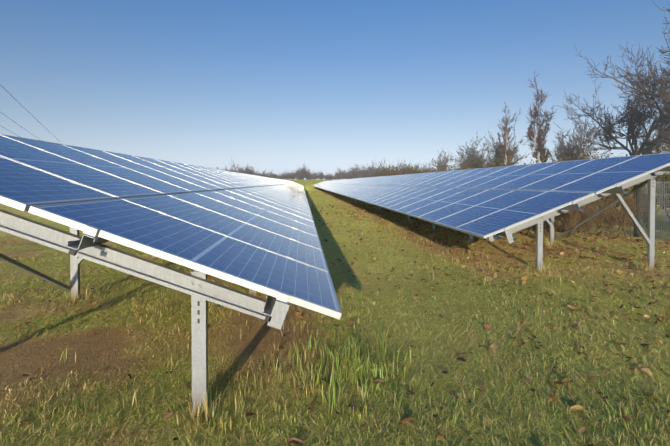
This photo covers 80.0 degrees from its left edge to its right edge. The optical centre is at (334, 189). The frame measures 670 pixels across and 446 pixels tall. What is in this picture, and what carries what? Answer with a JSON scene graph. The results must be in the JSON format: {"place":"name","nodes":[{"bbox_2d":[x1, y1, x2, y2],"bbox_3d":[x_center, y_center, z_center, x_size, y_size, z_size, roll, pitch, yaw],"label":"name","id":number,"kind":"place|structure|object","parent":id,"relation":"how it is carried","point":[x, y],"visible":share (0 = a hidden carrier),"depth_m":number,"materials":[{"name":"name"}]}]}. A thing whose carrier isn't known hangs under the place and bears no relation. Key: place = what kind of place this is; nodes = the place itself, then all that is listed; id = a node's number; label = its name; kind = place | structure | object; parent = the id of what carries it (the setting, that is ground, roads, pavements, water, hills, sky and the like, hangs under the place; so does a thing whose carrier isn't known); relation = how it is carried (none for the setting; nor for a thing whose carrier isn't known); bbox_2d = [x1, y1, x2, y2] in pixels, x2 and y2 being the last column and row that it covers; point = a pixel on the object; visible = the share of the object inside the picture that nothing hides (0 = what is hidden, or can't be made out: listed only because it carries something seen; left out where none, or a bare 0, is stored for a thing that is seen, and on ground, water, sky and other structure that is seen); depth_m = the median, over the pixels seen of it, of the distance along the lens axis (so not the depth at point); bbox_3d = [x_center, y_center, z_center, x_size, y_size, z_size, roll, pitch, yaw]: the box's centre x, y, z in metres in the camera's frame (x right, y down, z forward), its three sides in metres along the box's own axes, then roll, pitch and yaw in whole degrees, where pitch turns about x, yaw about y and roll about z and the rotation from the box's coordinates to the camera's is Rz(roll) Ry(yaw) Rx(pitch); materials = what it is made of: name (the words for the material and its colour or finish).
{"place":"outdoors","nodes":[
{"label":"outdoors","id":0,"kind":"place"},
{"bbox_2d":[1,87,59,141],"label":"power line","id":1,"kind":"object","parent":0,"point":[16,123],"visible":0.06,"depth_m":59.88,"materials":[{"name":"grey metal"}]},
{"bbox_2d":[0,180,669,445],"bbox_3d":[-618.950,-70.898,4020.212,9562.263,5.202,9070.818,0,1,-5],"label":"ground","id":2,"kind":"structure","parent":0,"point":[114,344],"depth_m":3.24,"materials":[{"name":"green plant"}]},
{"bbox_2d":[0,134,341,415],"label":"solar array","id":3,"kind":"object","parent":2,"relation":"on","point":[254,233],"visible":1,"depth_m":2.74,"materials":[{"name":"glass"}]},
{"bbox_2d":[1,204,669,445],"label":"fallen leaves","id":4,"kind":"object","parent":2,"relation":"on","point":[408,392],"visible":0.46,"depth_m":4.76,"materials":[{"name":"brown plant"}]},
{"bbox_2d":[211,157,669,181],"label":"distant tree line","id":5,"kind":"object","parent":2,"relation":"on","point":[303,173],"visible":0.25,"depth_m":404.15,"materials":[{"name":"plant"}]},
{"bbox_2d":[431,148,452,170],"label":"tree","id":6,"kind":"object","parent":2,"relation":"on","point":[445,161],"visible":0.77,"depth_m":176.44,"materials":[{"name":"brown plant"}]},
{"bbox_2d":[453,139,488,169],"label":"tree","id":7,"kind":"object","parent":2,"relation":"on","point":[473,164],"visible":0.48,"depth_m":116.61,"materials":[{"name":"brown plant"}]},
{"bbox_2d":[456,132,487,166],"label":"tree","id":8,"kind":"object","parent":2,"relation":"on","point":[466,152],"visible":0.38,"depth_m":131.36,"materials":[{"name":"brown plant"}]},
{"bbox_2d":[458,133,490,168],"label":"tree","id":9,"kind":"object","parent":2,"relation":"on","point":[482,153],"visible":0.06,"depth_m":148.24,"materials":[{"name":"brown plant"}]},
{"bbox_2d":[312,153,669,270],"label":"solar array","id":10,"kind":"object","parent":2,"relation":"on","point":[493,203],"visible":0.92,"depth_m":7.17,"materials":[{"name":"glass"}]},
{"bbox_2d":[476,130,510,166],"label":"tree","id":11,"kind":"object","parent":2,"relation":"on","point":[496,151],"visible":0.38,"depth_m":97.02,"materials":[{"name":"brown plant"}]},
{"bbox_2d":[496,104,517,164],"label":"birch tree","id":12,"kind":"object","parent":2,"relation":"on","point":[505,142],"visible":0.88,"depth_m":80.53,"materials":[{"name":"brown plant"}]},
{"bbox_2d":[489,109,534,165],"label":"tree","id":13,"kind":"object","parent":2,"relation":"on","point":[514,155],"visible":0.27,"depth_m":110.53,"materials":[{"name":"brown plant"}]},
{"bbox_2d":[367,139,669,227],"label":"hedge","id":14,"kind":"object","parent":2,"relation":"on","point":[665,177],"depth_m":17.79,"materials":[{"name":"plant"}]},
{"bbox_2d":[524,70,551,162],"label":"birch tree","id":15,"kind":"object","parent":2,"relation":"on","point":[531,135],"visible":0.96,"depth_m":73.24,"materials":[{"name":"brown plant"}]},
{"bbox_2d":[532,107,556,162],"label":"birch tree","id":16,"kind":"object","parent":2,"relation":"on","point":[545,132],"visible":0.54,"depth_m":79.58,"materials":[{"name":"brown plant"}]},
{"bbox_2d":[550,114,599,161],"bbox_3d":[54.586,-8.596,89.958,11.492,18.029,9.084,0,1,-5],"label":"tree","id":17,"kind":"object","parent":2,"relation":"on","point":[573,149],"visible":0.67,"depth_m":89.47,"materials":[{"name":"brown plant"}]},
{"bbox_2d":[559,134,611,159],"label":"tree","id":18,"kind":"object","parent":2,"relation":"on","point":[587,151],"visible":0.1,"depth_m":125.15,"materials":[{"name":"brown plant"}]},
{"bbox_2d":[526,185,647,239],"bbox_3d":[4.805,0.014,24.576,3.478,1.948,32.519,0,1,-5],"label":"dry scrub","id":19,"kind":"object","parent":2,"relation":"on","point":[623,219],"visible":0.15,"depth_m":9.40,"materials":[{"name":"brown plant"}]},
{"bbox_2d":[554,68,669,155],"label":"oak tree","id":20,"kind":"object","parent":2,"relation":"on","point":[638,117],"visible":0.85,"depth_m":59.43,"materials":[{"name":"brown plant"}]},
{"bbox_2d":[574,0,669,129],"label":"tree","id":21,"kind":"object","parent":2,"relation":"on","point":[663,93],"visible":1,"depth_m":51.02,"materials":[{"name":"brown plant"}]},
{"bbox_2d":[634,181,669,240],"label":"fence","id":22,"kind":"object","parent":2,"relation":"on","point":[639,218],"visible":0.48,"depth_m":9.81,"materials":[{"name":"metal"}]},
{"bbox_2d":[0,0,669,179],"label":"sky","id":23,"kind":"structure","parent":0,"point":[326,86],"materials":[{"name":"blue"}]}
]}

